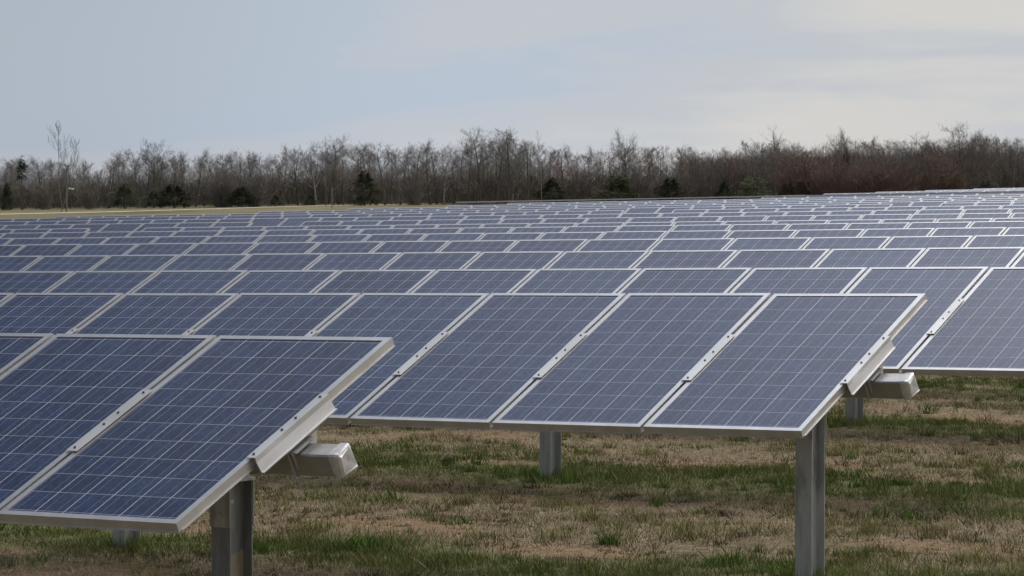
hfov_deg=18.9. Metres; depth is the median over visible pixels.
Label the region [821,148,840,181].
bare tree
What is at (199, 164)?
bare tree
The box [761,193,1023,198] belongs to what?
solar panel row
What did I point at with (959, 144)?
bare tree
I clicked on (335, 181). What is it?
bare tree
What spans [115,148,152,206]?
bare tree
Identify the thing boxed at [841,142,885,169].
bare tree
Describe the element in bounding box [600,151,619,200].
bare tree
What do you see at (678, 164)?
bare tree
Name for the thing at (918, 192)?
solar panel row
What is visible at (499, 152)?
bare tree
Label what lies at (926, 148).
bare tree
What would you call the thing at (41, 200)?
shrub
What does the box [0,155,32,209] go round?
bare tree
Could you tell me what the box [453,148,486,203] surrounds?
bare tree
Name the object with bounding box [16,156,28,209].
pine tree
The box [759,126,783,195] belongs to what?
bare tree
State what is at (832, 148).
bare tree
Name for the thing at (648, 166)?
bare tree
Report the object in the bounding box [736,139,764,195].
bare tree
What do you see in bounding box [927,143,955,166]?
bare tree
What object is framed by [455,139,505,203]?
bare tree
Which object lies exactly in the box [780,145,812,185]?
bare tree
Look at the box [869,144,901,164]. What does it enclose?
bare tree
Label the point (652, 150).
bare tree
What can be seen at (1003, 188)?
solar panel row
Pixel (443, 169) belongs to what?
bare tree
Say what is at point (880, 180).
shrub
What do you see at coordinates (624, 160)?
bare tree
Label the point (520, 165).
bare tree
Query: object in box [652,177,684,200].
evergreen tree
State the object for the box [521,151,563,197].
bare tree
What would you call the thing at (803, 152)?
bare tree
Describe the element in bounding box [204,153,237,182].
bare tree
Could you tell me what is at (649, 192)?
shrub
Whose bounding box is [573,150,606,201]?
bare tree
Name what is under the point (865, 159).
bare tree
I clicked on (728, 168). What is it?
bare tree
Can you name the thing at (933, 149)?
bare tree
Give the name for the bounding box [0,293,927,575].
solar panel row
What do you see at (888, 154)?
bare tree
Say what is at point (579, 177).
bare tree
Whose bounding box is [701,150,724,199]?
bare tree
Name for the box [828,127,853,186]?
bare tree
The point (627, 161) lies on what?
bare tree
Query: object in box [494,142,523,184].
bare tree
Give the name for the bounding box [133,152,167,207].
bare tree
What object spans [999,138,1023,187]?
bare tree
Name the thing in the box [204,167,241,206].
shrub
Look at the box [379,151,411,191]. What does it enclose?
bare tree
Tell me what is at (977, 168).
bare tree
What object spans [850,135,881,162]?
bare tree
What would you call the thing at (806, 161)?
shrub
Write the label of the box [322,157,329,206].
young tree
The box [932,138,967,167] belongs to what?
bare tree
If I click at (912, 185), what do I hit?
shrub
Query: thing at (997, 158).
bare tree
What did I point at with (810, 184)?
shrub
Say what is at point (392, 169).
bare tree
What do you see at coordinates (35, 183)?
bare tree
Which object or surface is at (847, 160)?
bare tree
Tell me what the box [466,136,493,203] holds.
bare tree
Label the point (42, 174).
bare tree
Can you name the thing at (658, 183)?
shrub
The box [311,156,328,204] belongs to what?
bare tree
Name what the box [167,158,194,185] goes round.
bare tree
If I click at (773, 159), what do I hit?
bare tree
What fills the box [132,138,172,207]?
bare tree
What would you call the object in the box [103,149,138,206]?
bare tree
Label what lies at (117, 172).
bare tree
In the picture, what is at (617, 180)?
evergreen tree
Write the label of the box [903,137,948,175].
bare tree
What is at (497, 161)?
bare tree
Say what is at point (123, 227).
solar panel row
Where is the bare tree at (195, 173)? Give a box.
[184,160,206,193]
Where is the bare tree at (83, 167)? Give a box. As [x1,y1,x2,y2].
[71,160,93,191]
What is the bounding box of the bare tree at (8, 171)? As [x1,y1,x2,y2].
[0,163,20,209]
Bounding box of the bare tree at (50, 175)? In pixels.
[33,159,62,197]
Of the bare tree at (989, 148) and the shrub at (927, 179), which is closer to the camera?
the shrub at (927, 179)
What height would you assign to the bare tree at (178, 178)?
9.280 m
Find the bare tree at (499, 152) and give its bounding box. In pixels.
[485,128,525,203]
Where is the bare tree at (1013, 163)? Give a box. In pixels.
[1006,149,1019,186]
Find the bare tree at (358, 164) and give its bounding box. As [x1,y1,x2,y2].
[343,145,372,195]
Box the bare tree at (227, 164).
[215,153,236,177]
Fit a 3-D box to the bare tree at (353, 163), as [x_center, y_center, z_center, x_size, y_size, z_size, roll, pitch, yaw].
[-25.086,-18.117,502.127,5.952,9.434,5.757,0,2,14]
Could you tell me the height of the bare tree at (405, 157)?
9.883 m
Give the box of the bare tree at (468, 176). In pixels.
[445,140,489,203]
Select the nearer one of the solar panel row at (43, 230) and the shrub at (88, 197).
the solar panel row at (43, 230)
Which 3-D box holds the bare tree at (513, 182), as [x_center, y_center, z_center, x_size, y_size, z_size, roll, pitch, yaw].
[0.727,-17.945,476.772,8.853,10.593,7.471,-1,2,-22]
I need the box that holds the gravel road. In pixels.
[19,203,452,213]
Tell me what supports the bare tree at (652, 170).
on the ground at (580, 549)
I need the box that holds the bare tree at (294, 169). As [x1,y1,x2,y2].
[275,145,311,205]
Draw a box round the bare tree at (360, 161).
[339,143,379,203]
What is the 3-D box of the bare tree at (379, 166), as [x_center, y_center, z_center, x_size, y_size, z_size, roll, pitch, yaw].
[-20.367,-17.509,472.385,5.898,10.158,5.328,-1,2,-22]
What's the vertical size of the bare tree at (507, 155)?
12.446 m
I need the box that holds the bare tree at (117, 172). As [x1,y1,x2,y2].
[103,149,137,190]
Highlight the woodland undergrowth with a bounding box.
[0,162,1023,208]
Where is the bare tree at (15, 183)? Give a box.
[1,161,25,208]
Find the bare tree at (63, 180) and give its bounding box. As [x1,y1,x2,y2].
[57,161,73,207]
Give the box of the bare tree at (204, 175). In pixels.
[191,159,221,205]
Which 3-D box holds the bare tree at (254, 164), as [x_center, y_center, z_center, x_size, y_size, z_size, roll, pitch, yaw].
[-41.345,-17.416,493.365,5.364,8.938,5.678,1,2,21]
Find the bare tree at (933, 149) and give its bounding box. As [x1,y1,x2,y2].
[920,139,940,169]
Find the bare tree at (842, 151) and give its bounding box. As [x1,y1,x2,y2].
[824,139,856,184]
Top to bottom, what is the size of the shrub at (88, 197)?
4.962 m
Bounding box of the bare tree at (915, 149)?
[895,131,930,173]
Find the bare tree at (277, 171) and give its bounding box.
[261,155,289,198]
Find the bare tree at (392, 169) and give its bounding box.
[378,148,406,203]
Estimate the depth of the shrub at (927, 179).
466.02 m
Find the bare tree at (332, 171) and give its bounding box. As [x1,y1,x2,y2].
[312,142,350,204]
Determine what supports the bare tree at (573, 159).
on the ground at (580, 549)
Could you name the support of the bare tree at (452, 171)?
on the ground at (580, 549)
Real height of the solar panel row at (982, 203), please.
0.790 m
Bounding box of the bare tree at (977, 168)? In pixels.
[963,133,997,187]
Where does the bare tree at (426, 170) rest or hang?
on the ground at (580, 549)
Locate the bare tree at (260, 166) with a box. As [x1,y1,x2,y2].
[245,151,272,204]
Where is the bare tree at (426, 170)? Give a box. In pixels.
[411,147,435,204]
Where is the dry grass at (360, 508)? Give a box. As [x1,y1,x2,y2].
[0,373,1023,575]
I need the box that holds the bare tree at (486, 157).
[455,126,499,203]
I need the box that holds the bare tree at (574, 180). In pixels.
[562,155,580,201]
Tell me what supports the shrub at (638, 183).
on the ground at (580, 549)
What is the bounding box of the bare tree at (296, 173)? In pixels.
[285,150,305,200]
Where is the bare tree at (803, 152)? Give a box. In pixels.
[776,141,826,172]
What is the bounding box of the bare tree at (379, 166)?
[363,143,396,204]
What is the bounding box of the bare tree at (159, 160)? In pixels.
[150,151,174,203]
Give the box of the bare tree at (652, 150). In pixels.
[639,145,660,200]
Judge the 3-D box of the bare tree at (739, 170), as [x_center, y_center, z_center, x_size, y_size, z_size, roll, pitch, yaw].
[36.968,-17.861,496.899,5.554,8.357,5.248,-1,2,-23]
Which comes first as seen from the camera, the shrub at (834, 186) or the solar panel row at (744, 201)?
the solar panel row at (744, 201)
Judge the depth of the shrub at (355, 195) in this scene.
465.43 m
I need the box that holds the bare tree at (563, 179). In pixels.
[542,148,579,199]
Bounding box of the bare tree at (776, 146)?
[759,135,785,172]
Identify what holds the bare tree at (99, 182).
on the ground at (580, 549)
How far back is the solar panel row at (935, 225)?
49.28 m
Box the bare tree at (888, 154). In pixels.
[875,145,902,167]
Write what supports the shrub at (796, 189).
on the ground at (580, 549)
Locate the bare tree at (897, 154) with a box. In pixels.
[883,138,917,174]
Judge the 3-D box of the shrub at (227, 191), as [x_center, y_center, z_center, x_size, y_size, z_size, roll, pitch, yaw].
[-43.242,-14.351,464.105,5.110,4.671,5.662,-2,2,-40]
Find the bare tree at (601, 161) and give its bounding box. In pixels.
[583,148,611,189]
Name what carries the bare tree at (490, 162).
on the ground at (580, 549)
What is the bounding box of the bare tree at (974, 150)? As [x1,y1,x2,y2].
[954,129,991,173]
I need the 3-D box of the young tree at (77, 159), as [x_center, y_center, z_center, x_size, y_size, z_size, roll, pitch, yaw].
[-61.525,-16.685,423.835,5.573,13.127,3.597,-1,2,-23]
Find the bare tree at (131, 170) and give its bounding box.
[117,158,150,206]
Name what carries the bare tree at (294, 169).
on the ground at (580, 549)
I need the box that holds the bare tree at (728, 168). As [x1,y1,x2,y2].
[720,155,732,181]
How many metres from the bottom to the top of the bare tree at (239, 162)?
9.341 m
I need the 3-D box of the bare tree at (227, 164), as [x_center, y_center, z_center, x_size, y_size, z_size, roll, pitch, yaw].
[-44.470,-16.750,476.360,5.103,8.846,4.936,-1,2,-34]
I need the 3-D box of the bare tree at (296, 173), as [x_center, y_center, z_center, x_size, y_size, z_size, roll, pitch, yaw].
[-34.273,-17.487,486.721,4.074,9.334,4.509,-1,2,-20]
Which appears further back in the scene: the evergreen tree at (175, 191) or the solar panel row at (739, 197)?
the evergreen tree at (175, 191)
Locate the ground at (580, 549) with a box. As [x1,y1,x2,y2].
[0,195,1023,575]
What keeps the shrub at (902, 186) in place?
on the ground at (580, 549)
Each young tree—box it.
[46,120,82,211]
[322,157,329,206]
[535,134,545,202]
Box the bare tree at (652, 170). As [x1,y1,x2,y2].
[642,148,659,200]
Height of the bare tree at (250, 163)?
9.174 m
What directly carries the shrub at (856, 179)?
on the ground at (580, 549)
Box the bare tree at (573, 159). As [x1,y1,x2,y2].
[563,152,588,201]
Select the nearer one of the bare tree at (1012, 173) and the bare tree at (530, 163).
the bare tree at (1012, 173)
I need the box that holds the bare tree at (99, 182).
[92,170,107,203]
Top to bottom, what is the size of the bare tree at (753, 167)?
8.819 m
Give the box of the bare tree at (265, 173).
[253,159,279,205]
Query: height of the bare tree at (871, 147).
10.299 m
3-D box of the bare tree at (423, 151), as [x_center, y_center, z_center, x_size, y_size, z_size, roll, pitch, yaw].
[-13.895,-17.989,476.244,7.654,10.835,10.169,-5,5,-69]
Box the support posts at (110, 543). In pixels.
[81,409,894,575]
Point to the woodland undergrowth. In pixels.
(28, 201)
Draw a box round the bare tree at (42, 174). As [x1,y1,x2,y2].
[26,160,61,197]
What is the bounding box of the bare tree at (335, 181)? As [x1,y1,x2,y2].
[314,158,349,204]
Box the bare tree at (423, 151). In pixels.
[390,136,448,204]
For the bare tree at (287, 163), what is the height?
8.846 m
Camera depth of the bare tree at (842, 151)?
488.12 m
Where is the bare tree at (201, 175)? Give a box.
[188,146,220,206]
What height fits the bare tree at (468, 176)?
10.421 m
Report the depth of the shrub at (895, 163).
466.77 m
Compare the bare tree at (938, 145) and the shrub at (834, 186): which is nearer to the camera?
the shrub at (834, 186)
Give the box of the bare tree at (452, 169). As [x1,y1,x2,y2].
[431,148,462,204]
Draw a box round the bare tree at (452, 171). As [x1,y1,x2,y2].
[440,153,462,203]
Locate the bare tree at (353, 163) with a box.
[344,153,363,176]
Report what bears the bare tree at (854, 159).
on the ground at (580, 549)
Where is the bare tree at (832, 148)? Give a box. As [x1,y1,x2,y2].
[819,133,850,172]
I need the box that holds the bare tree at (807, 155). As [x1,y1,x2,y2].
[800,148,830,173]
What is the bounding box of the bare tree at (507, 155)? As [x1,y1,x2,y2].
[487,127,532,202]
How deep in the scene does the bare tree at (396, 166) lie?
508.32 m
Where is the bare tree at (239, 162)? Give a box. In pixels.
[223,149,258,205]
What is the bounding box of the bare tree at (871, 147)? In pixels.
[856,137,885,175]
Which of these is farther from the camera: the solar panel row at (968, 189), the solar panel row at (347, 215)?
the solar panel row at (968, 189)
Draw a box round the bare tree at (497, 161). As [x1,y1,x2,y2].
[491,142,511,190]
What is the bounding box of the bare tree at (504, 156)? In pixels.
[484,133,526,203]
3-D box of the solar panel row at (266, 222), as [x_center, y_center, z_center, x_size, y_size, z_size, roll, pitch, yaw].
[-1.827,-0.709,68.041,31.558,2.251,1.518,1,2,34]
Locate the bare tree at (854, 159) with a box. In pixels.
[840,139,867,175]
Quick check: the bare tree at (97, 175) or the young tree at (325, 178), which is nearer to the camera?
the young tree at (325, 178)
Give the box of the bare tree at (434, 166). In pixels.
[411,143,454,203]
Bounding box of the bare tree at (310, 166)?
[285,141,328,204]
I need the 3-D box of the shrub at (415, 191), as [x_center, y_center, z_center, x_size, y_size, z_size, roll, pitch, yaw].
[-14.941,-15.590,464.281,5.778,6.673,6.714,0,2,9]
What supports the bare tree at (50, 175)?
on the ground at (580, 549)
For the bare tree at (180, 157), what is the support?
on the ground at (580, 549)
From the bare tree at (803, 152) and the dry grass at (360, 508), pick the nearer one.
the dry grass at (360, 508)
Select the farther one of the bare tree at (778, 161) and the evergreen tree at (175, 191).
the bare tree at (778, 161)
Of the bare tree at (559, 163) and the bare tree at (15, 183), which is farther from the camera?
the bare tree at (559, 163)
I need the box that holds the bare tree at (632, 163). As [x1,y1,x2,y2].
[625,153,644,183]
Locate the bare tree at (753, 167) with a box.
[739,150,766,198]
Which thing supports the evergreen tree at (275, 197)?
on the ground at (580, 549)
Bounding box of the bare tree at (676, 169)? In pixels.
[665,159,691,180]
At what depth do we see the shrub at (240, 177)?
468.70 m
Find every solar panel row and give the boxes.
[0,208,1023,226]
[0,210,624,220]
[0,221,1023,237]
[0,222,252,231]
[0,227,1023,244]
[0,228,89,232]
[0,235,1023,255]
[0,247,1023,424]
[0,267,1023,479]
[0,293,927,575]
[0,333,395,575]
[55,204,892,217]
[142,218,1023,230]
[257,200,1023,213]
[300,213,1023,225]
[348,198,1023,209]
[447,196,1023,206]
[456,191,1023,204]
[507,194,1023,204]
[672,205,1023,212]
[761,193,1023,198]
[823,190,1023,194]
[876,189,1023,192]
[926,189,1008,190]
[940,202,1023,205]
[983,188,1023,188]
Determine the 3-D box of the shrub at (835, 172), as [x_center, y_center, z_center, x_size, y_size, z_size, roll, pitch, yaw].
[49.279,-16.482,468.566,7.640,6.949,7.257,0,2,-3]
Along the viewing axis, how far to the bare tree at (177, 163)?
480.36 m
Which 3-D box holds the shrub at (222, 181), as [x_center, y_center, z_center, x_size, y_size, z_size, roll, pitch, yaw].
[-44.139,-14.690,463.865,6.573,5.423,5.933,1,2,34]
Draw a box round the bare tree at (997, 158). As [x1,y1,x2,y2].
[977,139,1014,184]
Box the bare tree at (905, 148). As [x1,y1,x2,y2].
[894,139,915,166]
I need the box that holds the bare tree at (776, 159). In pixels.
[766,148,788,184]
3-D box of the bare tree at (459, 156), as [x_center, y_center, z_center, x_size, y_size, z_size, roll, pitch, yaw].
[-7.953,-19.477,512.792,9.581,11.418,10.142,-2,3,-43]
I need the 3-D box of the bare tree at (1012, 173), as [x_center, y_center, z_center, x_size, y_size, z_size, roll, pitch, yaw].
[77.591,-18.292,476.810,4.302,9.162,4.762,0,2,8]
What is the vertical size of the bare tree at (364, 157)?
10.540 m
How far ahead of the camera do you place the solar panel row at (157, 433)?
13.44 m
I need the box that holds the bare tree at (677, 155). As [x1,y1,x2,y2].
[671,146,694,184]
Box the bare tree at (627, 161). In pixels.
[602,127,646,194]
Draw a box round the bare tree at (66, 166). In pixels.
[56,162,82,208]
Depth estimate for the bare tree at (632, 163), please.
480.12 m
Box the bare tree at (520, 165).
[506,145,535,202]
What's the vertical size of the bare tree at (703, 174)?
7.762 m
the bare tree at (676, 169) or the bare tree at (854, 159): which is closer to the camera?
the bare tree at (854, 159)
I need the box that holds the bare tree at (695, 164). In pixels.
[678,144,718,193]
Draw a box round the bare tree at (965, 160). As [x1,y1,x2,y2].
[952,137,975,184]
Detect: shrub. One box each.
[23,176,58,209]
[70,177,106,208]
[202,173,234,206]
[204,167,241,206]
[207,169,245,201]
[210,167,245,206]
[214,178,235,206]
[236,172,275,206]
[239,171,270,206]
[347,177,374,205]
[396,167,432,204]
[621,164,654,200]
[634,177,653,200]
[642,164,685,200]
[668,169,703,199]
[760,156,803,195]
[776,156,818,194]
[785,149,839,193]
[797,165,821,194]
[798,162,845,194]
[804,157,855,193]
[816,158,853,192]
[836,160,880,192]
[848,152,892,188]
[858,159,895,192]
[861,163,903,192]
[869,155,917,191]
[876,157,918,191]
[883,158,934,190]
[912,152,964,190]
[922,151,965,189]
[923,160,975,189]
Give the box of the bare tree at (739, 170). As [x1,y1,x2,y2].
[730,155,748,190]
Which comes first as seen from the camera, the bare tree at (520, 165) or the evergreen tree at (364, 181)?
the evergreen tree at (364, 181)
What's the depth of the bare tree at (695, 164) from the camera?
492.33 m
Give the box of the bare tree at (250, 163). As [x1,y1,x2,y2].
[223,151,267,184]
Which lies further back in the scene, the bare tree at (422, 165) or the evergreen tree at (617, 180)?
the bare tree at (422, 165)
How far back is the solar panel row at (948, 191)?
127.66 m
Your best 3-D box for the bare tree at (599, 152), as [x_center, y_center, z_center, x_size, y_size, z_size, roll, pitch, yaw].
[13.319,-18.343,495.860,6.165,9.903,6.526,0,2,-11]
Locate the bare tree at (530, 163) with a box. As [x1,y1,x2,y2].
[519,141,540,195]
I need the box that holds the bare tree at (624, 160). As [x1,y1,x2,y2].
[605,143,638,194]
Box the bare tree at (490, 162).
[480,146,501,183]
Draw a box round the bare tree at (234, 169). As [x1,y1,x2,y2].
[222,158,248,197]
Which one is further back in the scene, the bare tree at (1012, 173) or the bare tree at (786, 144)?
the bare tree at (786, 144)
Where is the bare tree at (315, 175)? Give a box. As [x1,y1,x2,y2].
[298,151,344,204]
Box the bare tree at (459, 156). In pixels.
[437,138,483,203]
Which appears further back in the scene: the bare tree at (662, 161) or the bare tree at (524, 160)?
the bare tree at (662, 161)
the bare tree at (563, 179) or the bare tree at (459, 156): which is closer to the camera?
the bare tree at (563, 179)
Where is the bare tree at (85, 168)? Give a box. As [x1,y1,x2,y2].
[75,158,100,201]
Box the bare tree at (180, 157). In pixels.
[160,151,191,206]
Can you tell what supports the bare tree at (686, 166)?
on the ground at (580, 549)
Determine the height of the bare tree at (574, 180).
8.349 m
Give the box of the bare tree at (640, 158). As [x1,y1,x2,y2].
[627,147,656,176]
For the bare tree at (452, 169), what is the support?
on the ground at (580, 549)
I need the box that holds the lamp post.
[66,186,73,211]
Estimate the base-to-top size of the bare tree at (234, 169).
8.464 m
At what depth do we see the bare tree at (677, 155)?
487.45 m
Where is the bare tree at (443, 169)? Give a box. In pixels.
[438,161,451,184]
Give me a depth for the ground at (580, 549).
22.37 m
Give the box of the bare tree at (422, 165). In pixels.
[407,148,440,188]
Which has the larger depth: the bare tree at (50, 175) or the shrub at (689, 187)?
the bare tree at (50, 175)
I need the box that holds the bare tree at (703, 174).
[694,155,712,199]
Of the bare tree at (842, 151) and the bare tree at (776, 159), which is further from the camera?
the bare tree at (842, 151)
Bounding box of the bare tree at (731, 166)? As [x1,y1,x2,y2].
[711,146,746,194]
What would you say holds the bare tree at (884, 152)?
on the ground at (580, 549)
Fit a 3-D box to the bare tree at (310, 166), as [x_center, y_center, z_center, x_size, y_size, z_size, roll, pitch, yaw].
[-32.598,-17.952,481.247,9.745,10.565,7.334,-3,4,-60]
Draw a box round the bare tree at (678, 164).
[661,146,699,186]
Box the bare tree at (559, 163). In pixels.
[536,142,582,187]
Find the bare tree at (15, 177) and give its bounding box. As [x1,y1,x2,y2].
[4,157,29,207]
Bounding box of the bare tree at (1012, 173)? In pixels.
[1001,142,1023,187]
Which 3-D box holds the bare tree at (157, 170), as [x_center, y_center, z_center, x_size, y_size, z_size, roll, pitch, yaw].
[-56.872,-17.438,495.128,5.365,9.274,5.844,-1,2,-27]
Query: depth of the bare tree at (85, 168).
481.70 m
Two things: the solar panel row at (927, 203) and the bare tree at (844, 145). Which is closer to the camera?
the solar panel row at (927, 203)
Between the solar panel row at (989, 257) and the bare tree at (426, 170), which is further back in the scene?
the bare tree at (426, 170)
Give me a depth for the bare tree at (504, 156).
510.66 m
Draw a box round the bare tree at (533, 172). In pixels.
[524,140,555,191]
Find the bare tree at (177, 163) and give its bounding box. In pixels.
[160,154,187,206]
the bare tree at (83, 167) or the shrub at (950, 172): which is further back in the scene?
the bare tree at (83, 167)
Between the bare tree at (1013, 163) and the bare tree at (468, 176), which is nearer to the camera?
the bare tree at (468, 176)
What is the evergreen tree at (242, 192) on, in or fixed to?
on the ground at (580, 549)
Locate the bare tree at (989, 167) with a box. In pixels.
[966,132,1002,186]
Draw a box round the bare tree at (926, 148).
[907,140,938,190]
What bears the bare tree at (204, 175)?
on the ground at (580, 549)
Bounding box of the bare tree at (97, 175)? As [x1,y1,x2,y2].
[92,170,103,207]
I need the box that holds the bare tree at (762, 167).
[739,138,777,195]
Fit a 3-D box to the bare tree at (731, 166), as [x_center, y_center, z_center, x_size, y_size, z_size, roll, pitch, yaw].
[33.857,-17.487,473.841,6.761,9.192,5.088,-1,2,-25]
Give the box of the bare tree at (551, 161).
[536,148,562,176]
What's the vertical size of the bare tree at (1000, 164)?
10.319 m
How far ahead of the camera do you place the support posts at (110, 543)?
20.28 m
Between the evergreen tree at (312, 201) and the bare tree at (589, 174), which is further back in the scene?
the bare tree at (589, 174)
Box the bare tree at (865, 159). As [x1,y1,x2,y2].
[855,152,881,172]
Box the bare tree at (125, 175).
[116,161,135,207]
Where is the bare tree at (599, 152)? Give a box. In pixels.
[577,147,611,197]
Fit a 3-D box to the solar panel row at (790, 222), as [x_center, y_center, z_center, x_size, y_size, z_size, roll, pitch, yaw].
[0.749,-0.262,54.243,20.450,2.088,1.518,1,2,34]
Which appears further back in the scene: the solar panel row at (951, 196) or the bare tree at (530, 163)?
the bare tree at (530, 163)
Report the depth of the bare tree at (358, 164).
480.77 m
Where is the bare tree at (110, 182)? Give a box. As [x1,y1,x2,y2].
[103,163,117,189]
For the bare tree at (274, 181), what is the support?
on the ground at (580, 549)
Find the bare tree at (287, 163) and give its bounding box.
[271,153,295,205]
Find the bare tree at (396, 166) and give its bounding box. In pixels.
[385,151,404,202]
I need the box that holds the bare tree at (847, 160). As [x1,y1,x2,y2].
[839,150,851,183]
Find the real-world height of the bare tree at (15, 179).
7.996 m
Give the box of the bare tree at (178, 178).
[156,151,190,206]
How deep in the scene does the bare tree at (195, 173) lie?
511.37 m
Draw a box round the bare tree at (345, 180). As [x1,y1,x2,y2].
[319,144,361,204]
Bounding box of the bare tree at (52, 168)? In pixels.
[37,159,73,207]
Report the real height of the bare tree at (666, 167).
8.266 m
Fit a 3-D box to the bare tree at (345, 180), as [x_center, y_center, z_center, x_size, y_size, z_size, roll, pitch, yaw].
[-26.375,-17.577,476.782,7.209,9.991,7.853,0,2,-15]
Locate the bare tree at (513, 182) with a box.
[487,141,537,202]
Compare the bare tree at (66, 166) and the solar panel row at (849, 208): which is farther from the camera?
the bare tree at (66, 166)
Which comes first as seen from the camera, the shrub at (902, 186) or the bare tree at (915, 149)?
the shrub at (902, 186)
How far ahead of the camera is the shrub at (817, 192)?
464.68 m
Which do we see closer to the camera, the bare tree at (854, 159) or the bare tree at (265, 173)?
the bare tree at (854, 159)
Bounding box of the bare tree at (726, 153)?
[716,151,742,176]
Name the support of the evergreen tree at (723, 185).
on the ground at (580, 549)
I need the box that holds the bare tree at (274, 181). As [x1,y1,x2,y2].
[257,158,284,205]
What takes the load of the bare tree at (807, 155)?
on the ground at (580, 549)
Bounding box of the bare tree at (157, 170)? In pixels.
[141,154,174,206]
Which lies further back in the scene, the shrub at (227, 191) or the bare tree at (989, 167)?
the bare tree at (989, 167)
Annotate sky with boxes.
[0,0,1023,187]
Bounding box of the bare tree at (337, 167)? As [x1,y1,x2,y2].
[313,133,358,204]
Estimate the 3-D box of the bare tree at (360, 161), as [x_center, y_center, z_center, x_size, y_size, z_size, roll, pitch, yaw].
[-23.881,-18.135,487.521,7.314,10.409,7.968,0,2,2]
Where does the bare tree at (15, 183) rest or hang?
on the ground at (580, 549)
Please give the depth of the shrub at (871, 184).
460.11 m
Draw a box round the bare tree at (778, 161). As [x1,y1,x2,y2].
[749,141,795,180]
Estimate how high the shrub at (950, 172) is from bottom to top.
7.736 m
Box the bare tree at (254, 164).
[245,152,270,205]
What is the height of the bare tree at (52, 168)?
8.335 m
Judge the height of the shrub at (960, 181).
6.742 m
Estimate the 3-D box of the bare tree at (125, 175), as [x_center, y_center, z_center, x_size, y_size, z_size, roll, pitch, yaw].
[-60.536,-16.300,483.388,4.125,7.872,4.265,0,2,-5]
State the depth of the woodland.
515.87 m
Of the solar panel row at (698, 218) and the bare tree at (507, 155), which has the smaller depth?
the solar panel row at (698, 218)
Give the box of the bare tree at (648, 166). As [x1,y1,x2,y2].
[635,151,671,183]
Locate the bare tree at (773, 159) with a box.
[760,147,790,195]
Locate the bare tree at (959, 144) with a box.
[928,121,991,189]
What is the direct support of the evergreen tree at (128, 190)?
on the ground at (580, 549)
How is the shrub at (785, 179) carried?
on the ground at (580, 549)
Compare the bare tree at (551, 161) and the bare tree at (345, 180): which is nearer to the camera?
the bare tree at (345, 180)
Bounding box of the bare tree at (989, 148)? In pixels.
[975,135,998,172]
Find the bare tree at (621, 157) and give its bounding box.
[606,146,635,173]
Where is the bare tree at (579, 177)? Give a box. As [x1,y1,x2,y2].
[568,153,600,198]
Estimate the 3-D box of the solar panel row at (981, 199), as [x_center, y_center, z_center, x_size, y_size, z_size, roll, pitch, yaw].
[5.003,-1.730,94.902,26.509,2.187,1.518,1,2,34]
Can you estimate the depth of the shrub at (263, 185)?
468.17 m
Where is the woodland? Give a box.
[0,147,1014,206]
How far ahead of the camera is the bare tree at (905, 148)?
505.14 m
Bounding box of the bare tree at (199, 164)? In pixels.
[195,156,225,206]
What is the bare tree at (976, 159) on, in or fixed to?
on the ground at (580, 549)
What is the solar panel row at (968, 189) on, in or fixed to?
on the ground at (580, 549)
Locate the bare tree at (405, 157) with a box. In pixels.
[395,144,432,204]
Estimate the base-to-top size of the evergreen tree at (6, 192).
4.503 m
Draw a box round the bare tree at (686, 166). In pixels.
[675,147,706,199]
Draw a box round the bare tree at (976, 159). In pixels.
[961,135,990,182]
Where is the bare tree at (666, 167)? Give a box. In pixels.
[659,155,677,173]
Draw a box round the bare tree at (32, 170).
[14,156,48,207]
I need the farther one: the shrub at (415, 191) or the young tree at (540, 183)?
the shrub at (415, 191)
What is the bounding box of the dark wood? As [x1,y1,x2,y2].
[673,135,1023,199]
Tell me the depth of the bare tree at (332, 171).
473.01 m
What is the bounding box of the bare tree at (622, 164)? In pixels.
[615,148,631,193]
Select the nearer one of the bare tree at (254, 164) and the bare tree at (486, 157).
the bare tree at (486, 157)
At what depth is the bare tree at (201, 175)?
481.15 m
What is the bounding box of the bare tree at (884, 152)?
[868,140,905,169]
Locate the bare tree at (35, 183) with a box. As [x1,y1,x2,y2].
[22,171,47,208]
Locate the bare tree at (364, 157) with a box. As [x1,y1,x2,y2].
[348,142,386,204]
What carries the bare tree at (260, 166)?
on the ground at (580, 549)
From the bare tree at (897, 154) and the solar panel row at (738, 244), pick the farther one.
the bare tree at (897, 154)
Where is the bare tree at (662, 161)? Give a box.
[651,146,671,184]
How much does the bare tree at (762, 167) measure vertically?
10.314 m
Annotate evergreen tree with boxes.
[0,183,14,210]
[103,182,146,208]
[141,188,167,207]
[154,184,192,207]
[219,186,262,206]
[266,194,285,206]
[301,194,320,205]
[347,171,379,205]
[528,177,573,202]
[588,172,641,201]
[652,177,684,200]
[711,180,736,199]
[723,176,776,198]
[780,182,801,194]
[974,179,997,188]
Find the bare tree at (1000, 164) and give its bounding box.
[983,136,1009,187]
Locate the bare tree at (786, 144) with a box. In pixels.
[776,141,810,173]
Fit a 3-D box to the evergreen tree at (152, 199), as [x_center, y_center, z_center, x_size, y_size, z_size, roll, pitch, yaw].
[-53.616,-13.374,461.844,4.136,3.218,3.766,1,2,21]
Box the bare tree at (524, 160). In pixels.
[511,138,535,202]
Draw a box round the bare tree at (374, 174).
[362,156,388,204]
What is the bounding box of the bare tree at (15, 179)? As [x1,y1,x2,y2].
[1,161,33,194]

